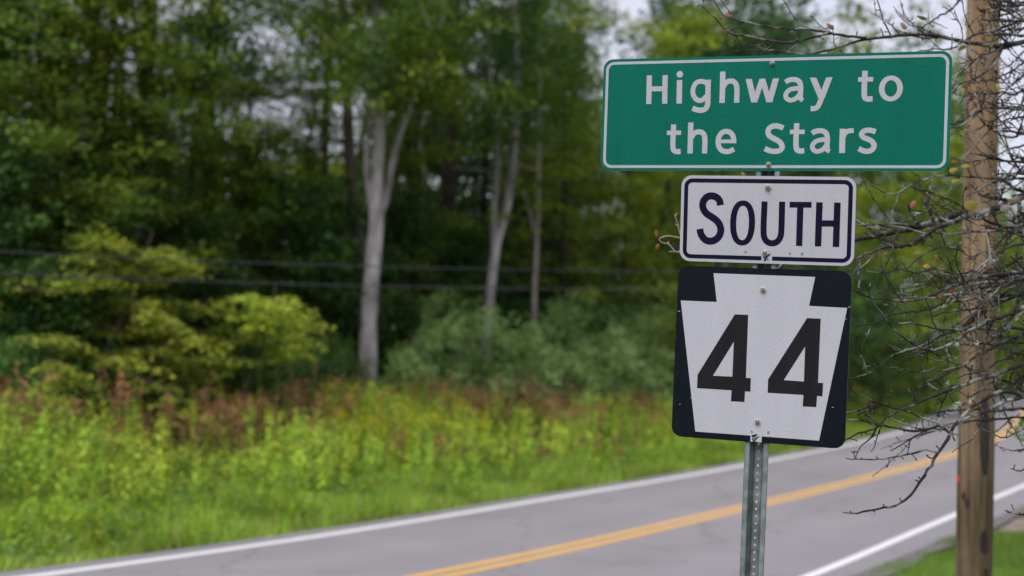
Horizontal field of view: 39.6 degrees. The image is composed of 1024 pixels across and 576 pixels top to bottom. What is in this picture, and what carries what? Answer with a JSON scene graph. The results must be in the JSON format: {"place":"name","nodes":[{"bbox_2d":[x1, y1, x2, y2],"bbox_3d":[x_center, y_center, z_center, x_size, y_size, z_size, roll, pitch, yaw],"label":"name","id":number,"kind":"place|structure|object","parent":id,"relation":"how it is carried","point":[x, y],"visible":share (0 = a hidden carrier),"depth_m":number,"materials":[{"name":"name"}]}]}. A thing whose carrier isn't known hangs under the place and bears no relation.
{"place":"outdoors","nodes":[
{"label":"outdoors","id":0,"kind":"place"},
{"bbox_2d":[0,272,677,289],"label":"utility cable","id":1,"kind":"object","parent":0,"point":[306,284],"visible":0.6,"depth_m":26.64,"materials":[{"name":"black rubber"}]},
{"bbox_2d":[0,251,831,271],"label":"utility cable","id":2,"kind":"object","parent":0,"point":[316,264],"visible":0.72,"depth_m":26.77,"materials":[{"name":"black rubber"}]},
{"bbox_2d":[0,388,1023,575],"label":"road","id":3,"kind":"structure","parent":0,"point":[686,523],"depth_m":20.50,"materials":[{"name":"grey asphalt"}]},
{"bbox_2d":[0,354,1023,575],"bbox_3d":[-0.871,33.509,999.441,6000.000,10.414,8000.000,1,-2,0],"label":"ground","id":4,"kind":"structure","parent":0,"point":[71,548],"depth_m":21.13,"materials":[{"name":"green plant"}]},
{"bbox_2d":[172,284,336,456],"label":"sapling tree","id":5,"kind":"object","parent":4,"relation":"on","point":[268,321],"visible":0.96,"depth_m":28.20,"materials":[{"name":"green plant"}]},
{"bbox_2d":[350,370,424,445],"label":"shrub","id":6,"kind":"object","parent":4,"relation":"on","point":[381,386],"visible":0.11,"depth_m":33.54,"materials":[{"name":"green plant"}]},
{"bbox_2d":[377,339,464,442],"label":"shrub","id":7,"kind":"object","parent":4,"relation":"on","point":[413,360],"visible":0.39,"depth_m":33.57,"materials":[{"name":"green plant"}]},
{"bbox_2d":[310,378,608,481],"bbox_3d":[-1.236,2.919,32.118,3.980,1.770,13.822,1,-2,20],"label":"blooming goldenrod","id":8,"kind":"object","parent":4,"relation":"on","point":[483,427],"visible":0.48,"depth_m":28.39,"materials":[{"name":"green plant"}]},
{"bbox_2d":[0,359,924,500],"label":"brown dock weeds","id":9,"kind":"object","parent":4,"relation":"on","point":[259,422],"visible":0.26,"depth_m":28.05,"materials":[{"name":"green plant"}]},
{"bbox_2d":[402,286,540,418],"bbox_3d":[-1.667,1.945,34.587,2.738,4.086,4.307,3,-3,-35],"label":"shrub","id":10,"kind":"object","parent":4,"relation":"on","point":[436,337],"visible":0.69,"depth_m":34.51,"materials":[{"name":"green plant"}]},
{"bbox_2d":[0,361,953,523],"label":"goldenrod","id":11,"kind":"object","parent":4,"relation":"on","point":[301,465],"visible":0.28,"depth_m":25.14,"materials":[{"name":"green plant"}]},
{"bbox_2d":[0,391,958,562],"bbox_3d":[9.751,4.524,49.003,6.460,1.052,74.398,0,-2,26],"label":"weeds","id":12,"kind":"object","parent":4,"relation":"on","point":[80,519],"visible":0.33,"depth_m":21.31,"materials":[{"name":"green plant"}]},
{"bbox_2d":[415,291,567,441],"bbox_3d":[-0.818,2.083,36.289,4.588,3.973,3.066,1,-2,9],"label":"shrub","id":13,"kind":"object","parent":4,"relation":"on","point":[501,334],"visible":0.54,"depth_m":36.02,"materials":[{"name":"green plant"}]},
{"bbox_2d":[0,0,1023,404],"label":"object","id":14,"kind":"object","parent":4,"relation":"on","point":[764,16],"depth_m":77.52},
{"bbox_2d":[452,307,604,437],"bbox_3d":[0.385,2.332,37.522,4.820,3.637,3.861,1,-2,17],"label":"shrub","id":15,"kind":"object","parent":4,"relation":"on","point":[533,345],"visible":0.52,"depth_m":37.08,"materials":[{"name":"green plant"}]},
{"bbox_2d":[395,0,711,435],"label":"birch tree","id":16,"kind":"object","parent":4,"relation":"on","point":[498,225],"visible":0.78,"depth_m":37.30,"materials":[{"name":"green plant"}]},
{"bbox_2d":[491,286,650,429],"bbox_3d":[1.493,2.117,39.693,5.071,4.391,3.389,1,-2,4],"label":"shrub","id":17,"kind":"object","parent":4,"relation":"on","point":[576,311],"visible":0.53,"depth_m":39.43,"materials":[{"name":"green plant"}]},
{"bbox_2d":[547,306,672,418],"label":"shrub","id":18,"kind":"object","parent":4,"relation":"on","point":[626,351],"visible":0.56,"depth_m":40.56,"materials":[{"name":"green plant"}]},
{"bbox_2d":[565,297,673,401],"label":"understory tree","id":19,"kind":"object","parent":4,"relation":"on","point":[624,312],"visible":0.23,"depth_m":43.63,"materials":[{"name":"green plant"}]},
{"bbox_2d":[580,299,676,402],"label":"shrub","id":20,"kind":"object","parent":4,"relation":"on","point":[662,350],"visible":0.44,"depth_m":43.11,"materials":[{"name":"green plant"}]},
{"bbox_2d":[624,284,676,399],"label":"leafy tree","id":21,"kind":"object","parent":4,"relation":"on","point":[672,322],"visible":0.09,"depth_m":44.12,"materials":[{"name":"green plant"}]},
{"bbox_2d":[649,171,790,347],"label":"leafy tree","id":22,"kind":"object","parent":4,"relation":"on","point":[717,264],"visible":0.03,"depth_m":50.37,"materials":[{"name":"green plant"}]},
{"bbox_2d":[601,51,951,575],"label":"road sign","id":23,"kind":"object","parent":4,"relation":"on","point":[761,353],"visible":1,"depth_m":4.98,"materials":[{"name":"metal"}]},
{"bbox_2d":[727,171,893,332],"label":"leafy tree","id":24,"kind":"object","parent":4,"relation":"on","point":[827,173],"visible":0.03,"depth_m":56.31,"materials":[{"name":"green plant"}]},
{"bbox_2d":[655,0,1023,514],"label":"bare tree","id":25,"kind":"object","parent":4,"relation":"on","point":[1014,276],"visible":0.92,"depth_m":6.18,"materials":[{"name":"brown plant"}]},
{"bbox_2d":[780,171,917,390],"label":"leafy tree","id":26,"kind":"object","parent":4,"relation":"on","point":[859,207],"visible":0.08,"depth_m":69.26,"materials":[{"name":"green plant"}]},
{"bbox_2d":[794,265,920,406],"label":"leafy tree","id":27,"kind":"object","parent":4,"relation":"on","point":[862,330],"visible":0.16,"depth_m":47.62,"materials":[{"name":"green plant"}]},
{"bbox_2d":[851,171,923,362],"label":"pine tree","id":28,"kind":"object","parent":4,"relation":"on","point":[880,218],"visible":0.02,"depth_m":89.76,"materials":[{"name":"green plant"}]},
{"bbox_2d":[845,130,960,405],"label":"leafy tree","id":29,"kind":"object","parent":4,"relation":"on","point":[887,200],"visible":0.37,"depth_m":59.53,"materials":[{"name":"green plant"}]},
{"bbox_2d":[847,264,958,415],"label":"leafy tree","id":30,"kind":"object","parent":4,"relation":"on","point":[872,280],"visible":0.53,"depth_m":51.56,"materials":[{"name":"green plant"}]},
{"bbox_2d":[867,105,962,405],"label":"leafy tree","id":31,"kind":"object","parent":4,"relation":"on","point":[926,249],"visible":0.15,"depth_m":66.10,"materials":[{"name":"green plant"}]},
{"bbox_2d":[878,291,959,416],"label":"leafy tree","id":32,"kind":"object","parent":4,"relation":"on","point":[919,321],"visible":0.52,"depth_m":57.76,"materials":[{"name":"green plant"}]},
{"bbox_2d":[852,506,1023,575],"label":"gravel shoulder","id":33,"kind":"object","parent":4,"relation":"on","point":[998,521],"visible":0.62,"depth_m":18.89},
{"bbox_2d":[864,128,1023,401],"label":"leafy tree","id":34,"kind":"object","parent":4,"relation":"on","point":[955,151],"visible":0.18,"depth_m":71.25,"materials":[{"name":"green plant"}]},
{"bbox_2d":[955,0,999,575],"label":"utility pole","id":35,"kind":"object","parent":4,"relation":"on","point":[975,505],"visible":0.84,"depth_m":9.40,"materials":[{"name":"brown wood"}]},
{"bbox_2d":[10,0,1023,348],"label":"sky","id":36,"kind":"structure","parent":0,"point":[886,6],"materials":[{"name":"white"}]},
{"bbox_2d":[26,343,1014,472],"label":"forest floor","id":37,"kind":"structure","parent":0,"point":[227,455],"depth_m":30.47,"materials":[{"name":"green plant"}]},
{"bbox_2d":[0,3,112,296],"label":"leafy tree","id":38,"kind":"object","parent":37,"relation":"on","point":[33,38],"visible":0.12,"depth_m":28.14,"materials":[{"name":"green plant"}]},
{"bbox_2d":[0,328,115,476],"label":"shrub","id":39,"kind":"object","parent":37,"relation":"on","point":[10,356],"visible":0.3,"depth_m":25.24,"materials":[{"name":"green plant"}]},
{"bbox_2d":[0,0,153,388],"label":"leafy tree","id":40,"kind":"object","parent":37,"relation":"on","point":[43,140],"visible":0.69,"depth_m":26.56,"materials":[{"name":"green plant"}]},
{"bbox_2d":[0,317,153,471],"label":"shrub","id":41,"kind":"object","parent":37,"relation":"on","point":[71,361],"visible":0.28,"depth_m":25.88,"materials":[{"name":"green plant"}]},
{"bbox_2d":[0,0,155,455],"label":"leafy tree","id":42,"kind":"object","parent":37,"relation":"on","point":[84,106],"visible":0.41,"depth_m":27.83,"materials":[{"name":"green plant"}]},
{"bbox_2d":[0,243,166,459],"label":"understory tree","id":43,"kind":"object","parent":37,"relation":"on","point":[41,297],"visible":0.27,"depth_m":26.32,"materials":[{"name":"green plant"}]},
{"bbox_2d":[0,106,170,424],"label":"understory tree","id":44,"kind":"object","parent":37,"relation":"on","point":[6,183],"visible":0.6,"depth_m":26.19,"materials":[{"name":"green plant"}]},
{"bbox_2d":[0,5,171,391],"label":"leafy tree","id":45,"kind":"object","parent":37,"relation":"on","point":[75,116],"visible":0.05,"depth_m":32.17,"materials":[{"name":"green plant"}]},
{"bbox_2d":[0,0,178,354],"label":"hemlock tree","id":46,"kind":"object","parent":37,"relation":"on","point":[59,117],"visible":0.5,"depth_m":27.96,"materials":[{"name":"green plant"}]},
{"bbox_2d":[10,332,172,471],"bbox_3d":[-8.051,2.150,26.801,3.368,2.786,2.725,2,-2,-3],"label":"shrub","id":47,"kind":"object","parent":37,"relation":"on","point":[145,393],"visible":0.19,"depth_m":26.68,"materials":[{"name":"green plant"}]},
{"bbox_2d":[12,0,197,310],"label":"leafy tree","id":48,"kind":"object","parent":37,"relation":"on","point":[102,77],"visible":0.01,"depth_m":34.75,"materials":[{"name":"green plant"}]},
{"bbox_2d":[1,127,224,422],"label":"understory tree","id":49,"kind":"object","parent":37,"relation":"on","point":[97,178],"visible":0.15,"depth_m":28.78,"materials":[{"name":"green plant"}]},
{"bbox_2d":[16,254,213,462],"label":"understory tree","id":50,"kind":"object","parent":37,"relation":"on","point":[107,291],"visible":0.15,"depth_m":27.42,"materials":[{"name":"green plant"}]},
{"bbox_2d":[32,330,197,465],"bbox_3d":[-7.730,2.177,27.843,3.368,2.786,2.725,3,-3,-42],"label":"shrub","id":51,"kind":"object","parent":37,"relation":"on","point":[155,397],"visible":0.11,"depth_m":27.66,"materials":[{"name":"green plant"}]},
{"bbox_2d":[0,0,238,372],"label":"leafy tree","id":52,"kind":"object","parent":37,"relation":"on","point":[73,78],"visible":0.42,"depth_m":28.82,"materials":[{"name":"green plant"}]},
{"bbox_2d":[4,231,238,470],"bbox_3d":[-7.518,1.256,26.897,5.202,4.734,4.821,3,-3,-36],"label":"sapling tree","id":53,"kind":"object","parent":37,"relation":"on","point":[123,305],"visible":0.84,"depth_m":26.56,"materials":[{"name":"green plant"}]},
{"bbox_2d":[0,0,246,305],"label":"hemlock tree","id":54,"kind":"object","parent":37,"relation":"on","point":[205,26],"visible":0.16,"depth_m":30.86,"materials":[{"name":"green plant"}]},
{"bbox_2d":[62,28,221,312],"bbox_3d":[-8.514,-1.164,32.402,4.629,9.851,4.666,0,-3,36],"label":"leafy tree","id":55,"kind":"object","parent":37,"relation":"on","point":[161,169],"visible":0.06,"depth_m":32.48,"materials":[{"name":"green plant"}]},
{"bbox_2d":[65,302,249,460],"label":"sapling tree","id":56,"kind":"object","parent":37,"relation":"on","point":[158,342],"visible":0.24,"depth_m":27.85,"materials":[{"name":"green plant"}]},
{"bbox_2d":[106,166,241,392],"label":"understory tree","id":57,"kind":"object","parent":37,"relation":"on","point":[182,178],"visible":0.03,"depth_m":35.02,"materials":[{"name":"green plant"}]},
{"bbox_2d":[131,286,228,455],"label":"sapling tree","id":58,"kind":"object","parent":37,"relation":"on","point":[182,316],"visible":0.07,"depth_m":29.22,"materials":[{"name":"green plant"}]},
{"bbox_2d":[0,0,372,445],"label":"hemlock tree","id":59,"kind":"object","parent":37,"relation":"on","point":[148,143],"visible":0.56,"depth_m":29.93,"materials":[{"name":"green plant"}]},
{"bbox_2d":[114,5,273,435],"bbox_3d":[-7.351,-1.300,31.889,4.133,10.256,4.100,1,-2,4],"label":"leafy tree","id":60,"kind":"object","parent":37,"relation":"on","point":[219,162],"visible":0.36,"depth_m":32.07,"materials":[{"name":"green plant"}]},
{"bbox_2d":[138,353,250,461],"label":"shrub","id":61,"kind":"object","parent":37,"relation":"on","point":[186,395],"visible":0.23,"depth_m":28.48,"materials":[{"name":"brown plant"}]},
{"bbox_2d":[149,8,265,349],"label":"leafy tree","id":62,"kind":"object","parent":37,"relation":"on","point":[215,147],"visible":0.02,"depth_m":38.72,"materials":[{"name":"green plant"}]},
{"bbox_2d":[145,193,286,448],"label":"understory tree","id":63,"kind":"object","parent":37,"relation":"on","point":[192,230],"visible":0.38,"depth_m":30.94,"materials":[{"name":"green plant"}]},
{"bbox_2d":[105,0,374,421],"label":"hemlock tree","id":64,"kind":"object","parent":37,"relation":"on","point":[257,91],"visible":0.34,"depth_m":34.01,"materials":[{"name":"green plant"}]},
{"bbox_2d":[193,127,302,392],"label":"leafy tree","id":65,"kind":"object","parent":37,"relation":"on","point":[268,156],"visible":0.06,"depth_m":40.04,"materials":[{"name":"green plant"}]},
{"bbox_2d":[80,0,421,381],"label":"hemlock tree","id":66,"kind":"object","parent":37,"relation":"on","point":[283,81],"visible":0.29,"depth_m":39.62,"materials":[{"name":"green plant"}]},
{"bbox_2d":[175,74,334,443],"bbox_3d":[-6.143,-0.646,33.874,3.967,9.089,4.000,2,-2,-10],"label":"leafy tree","id":67,"kind":"object","parent":37,"relation":"on","point":[246,95],"visible":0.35,"depth_m":33.79,"materials":[{"name":"green plant"}]},
{"bbox_2d":[215,337,325,460],"bbox_3d":[-5.091,2.403,31.073,2.725,2.786,3.368,2,-2,-2],"label":"shrub","id":68,"kind":"object","parent":37,"relation":"on","point":[268,376],"visible":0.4,"depth_m":30.75,"materials":[{"name":"green plant"}]},
{"bbox_2d":[176,152,370,412],"bbox_3d":[-5.728,0.429,34.117,5.031,7.214,5.364,2,-2,-9],"label":"understory tree","id":69,"kind":"object","parent":37,"relation":"on","point":[300,218],"visible":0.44,"depth_m":33.63,"materials":[{"name":"green plant"}]},
{"bbox_2d":[220,178,353,402],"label":"understory tree","id":70,"kind":"object","parent":37,"relation":"on","point":[299,281],"visible":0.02,"depth_m":39.73,"materials":[{"name":"green plant"}]},
{"bbox_2d":[245,152,345,362],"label":"leafy tree","id":71,"kind":"object","parent":37,"relation":"on","point":[305,161],"visible":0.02,"depth_m":43.29,"materials":[{"name":"green plant"}]},
{"bbox_2d":[230,82,364,388],"bbox_3d":[-5.154,-0.739,36.235,3.968,9.424,4.000,1,-2,21],"label":"leafy tree","id":72,"kind":"object","parent":37,"relation":"on","point":[309,149],"visible":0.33,"depth_m":36.32,"materials":[{"name":"green plant"}]},
{"bbox_2d":[250,330,370,453],"bbox_3d":[-4.377,2.373,32.232,2.861,2.925,3.537,0,-3,43],"label":"shrub","id":73,"kind":"object","parent":37,"relation":"on","point":[322,363],"visible":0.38,"depth_m":32.11,"materials":[{"name":"green plant"}]},
{"bbox_2d":[317,157,366,252],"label":"leafy tree","id":74,"kind":"object","parent":37,"relation":"on","point":[337,171],"visible":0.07,"depth_m":51.50,"materials":[{"name":"green plant"}]},
{"bbox_2d":[231,167,456,424],"bbox_3d":[-4.457,0.516,35.221,5.031,7.177,5.364,3,-3,-39],"label":"understory tree","id":75,"kind":"object","parent":37,"relation":"on","point":[330,292],"visible":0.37,"depth_m":34.95,"materials":[{"name":"green plant"}]},
{"bbox_2d":[242,0,453,401],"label":"maple tree","id":76,"kind":"object","parent":37,"relation":"on","point":[349,146],"visible":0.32,"depth_m":36.07,"materials":[{"name":"green plant"}]},
{"bbox_2d":[307,347,398,439],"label":"shrub","id":77,"kind":"object","parent":37,"relation":"on","point":[352,364],"visible":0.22,"depth_m":33.65,"materials":[{"name":"green plant"}]},
{"bbox_2d":[158,0,616,444],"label":"maple tree","id":78,"kind":"object","parent":37,"relation":"on","point":[378,33],"visible":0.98,"depth_m":32.95,"materials":[{"name":"green plant"}]},
{"bbox_2d":[276,0,505,385],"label":"leafy tree","id":79,"kind":"object","parent":37,"relation":"on","point":[396,175],"visible":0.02,"depth_m":45.71,"materials":[{"name":"green plant"}]},
{"bbox_2d":[307,30,486,405],"bbox_3d":[-3.223,-1.613,39.637,5.290,11.584,5.333,1,-2,11],"label":"leafy tree","id":80,"kind":"object","parent":37,"relation":"on","point":[409,166],"visible":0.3,"depth_m":39.39,"materials":[{"name":"green plant"}]},
{"bbox_2d":[311,173,491,397],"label":"understory tree","id":81,"kind":"object","parent":37,"relation":"on","point":[397,207],"visible":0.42,"depth_m":37.92,"materials":[{"name":"green plant"}]},
{"bbox_2d":[339,80,489,385],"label":"dead snag","id":82,"kind":"object","parent":37,"relation":"on","point":[421,147],"visible":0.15,"depth_m":42.66,"materials":[{"name":"wood"}]},
{"bbox_2d":[313,0,543,389],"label":"hemlock tree","id":83,"kind":"object","parent":37,"relation":"on","point":[456,196],"visible":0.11,"depth_m":44.41,"materials":[{"name":"green plant"}]},
{"bbox_2d":[351,1,519,343],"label":"leafy tree","id":84,"kind":"object","parent":37,"relation":"on","point":[439,166],"depth_m":54.09,"materials":[{"name":"green plant"}]},
{"bbox_2d":[336,0,559,424],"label":"hemlock tree","id":85,"kind":"object","parent":37,"relation":"on","point":[449,176],"visible":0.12,"depth_m":42.14,"materials":[{"name":"green plant"}]},
{"bbox_2d":[391,210,548,398],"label":"understory tree","id":86,"kind":"object","parent":37,"relation":"on","point":[468,258],"visible":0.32,"depth_m":40.88,"materials":[{"name":"green plant"}]},
{"bbox_2d":[390,0,577,389],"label":"leafy tree","id":87,"kind":"object","parent":37,"relation":"on","point":[483,205],"visible":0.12,"depth_m":47.77,"materials":[{"name":"green plant"}]},
{"bbox_2d":[459,293,564,398],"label":"understory tree","id":88,"kind":"object","parent":37,"relation":"on","point":[517,307],"visible":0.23,"depth_m":42.22,"materials":[{"name":"green plant"}]},
{"bbox_2d":[457,0,595,310],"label":"leafy tree","id":89,"kind":"object","parent":37,"relation":"on","point":[511,75],"depth_m":59.63,"materials":[{"name":"green plant"}]},
{"bbox_2d":[403,0,652,352],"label":"hemlock tree","id":90,"kind":"object","parent":37,"relation":"on","point":[525,214],"visible":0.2,"depth_m":46.55,"materials":[{"name":"green plant"}]},
{"bbox_2d":[443,0,613,392],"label":"sapling tree","id":91,"kind":"object","parent":37,"relation":"on","point":[535,231],"visible":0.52,"depth_m":40.48,"materials":[{"name":"green plant"}]},
{"bbox_2d":[464,233,593,387],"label":"understory tree","id":92,"kind":"object","parent":37,"relation":"on","point":[530,259],"visible":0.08,"depth_m":46.60,"materials":[{"name":"green plant"}]},
{"bbox_2d":[472,0,613,377],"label":"leafy tree","id":93,"kind":"object","parent":37,"relation":"on","point":[572,203],"visible":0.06,"depth_m":53.36,"materials":[{"name":"green plant"}]},
{"bbox_2d":[473,31,633,357],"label":"leafy tree","id":94,"kind":"object","parent":37,"relation":"on","point":[565,232],"visible":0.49,"depth_m":43.89,"materials":[{"name":"green plant"}]},
{"bbox_2d":[517,291,634,401],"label":"understory tree","id":95,"kind":"object","parent":37,"relation":"on","point":[575,316],"visible":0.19,"depth_m":42.40,"materials":[{"name":"green plant"}]},
{"bbox_2d":[488,0,676,378],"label":"leafy tree","id":96,"kind":"object","parent":37,"relation":"on","point":[631,191],"visible":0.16,"depth_m":47.73,"materials":[{"name":"green plant"}]},
{"bbox_2d":[503,49,664,352],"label":"hemlock tree","id":97,"kind":"object","parent":37,"relation":"on","point":[589,203],"visible":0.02,"depth_m":56.43,"materials":[{"name":"green plant"}]},
{"bbox_2d":[530,248,669,391],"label":"understory tree","id":98,"kind":"object","parent":37,"relation":"on","point":[608,276],"visible":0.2,"depth_m":45.97,"materials":[{"name":"green plant"}]},
{"bbox_2d":[551,112,678,386],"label":"leafy tree","id":99,"kind":"object","parent":37,"relation":"on","point":[626,212],"visible":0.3,"depth_m":48.72,"materials":[{"name":"green plant"}]},
{"bbox_2d":[577,130,665,338],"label":"leafy tree","id":100,"kind":"object","parent":37,"relation":"on","point":[600,169],"visible":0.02,"depth_m":60.69,"materials":[{"name":"green plant"}]},
{"bbox_2d":[596,171,689,389],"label":"leafy tree","id":101,"kind":"object","parent":37,"relation":"on","point":[641,266],"visible":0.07,"depth_m":56.32,"materials":[{"name":"green plant"}]},
{"bbox_2d":[541,2,751,390],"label":"leafy tree","id":102,"kind":"object","parent":37,"relation":"on","point":[679,41],"visible":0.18,"depth_m":51.94,"materials":[{"name":"green plant"}]},
{"bbox_2d":[618,17,778,350],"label":"pine tree","id":103,"kind":"object","parent":37,"relation":"on","point":[671,187],"visible":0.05,"depth_m":62.29,"materials":[{"name":"green plant"}]},
{"bbox_2d":[648,14,781,334],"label":"pine tree","id":104,"kind":"object","parent":37,"relation":"on","point":[729,40],"visible":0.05,"depth_m":66.90,"materials":[{"name":"green plant"}]},
{"bbox_2d":[864,529,1023,575],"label":"lawn grass","id":105,"kind":"structure","parent":0,"point":[1008,552],"depth_m":17.80,"materials":[{"name":"green plant"}]},
{"bbox_2d":[993,516,1023,532],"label":"dirt driveway","id":106,"kind":"structure","parent":0,"point":[1015,523],"depth_m":22.37,"materials":[{"name":"beige soil"}]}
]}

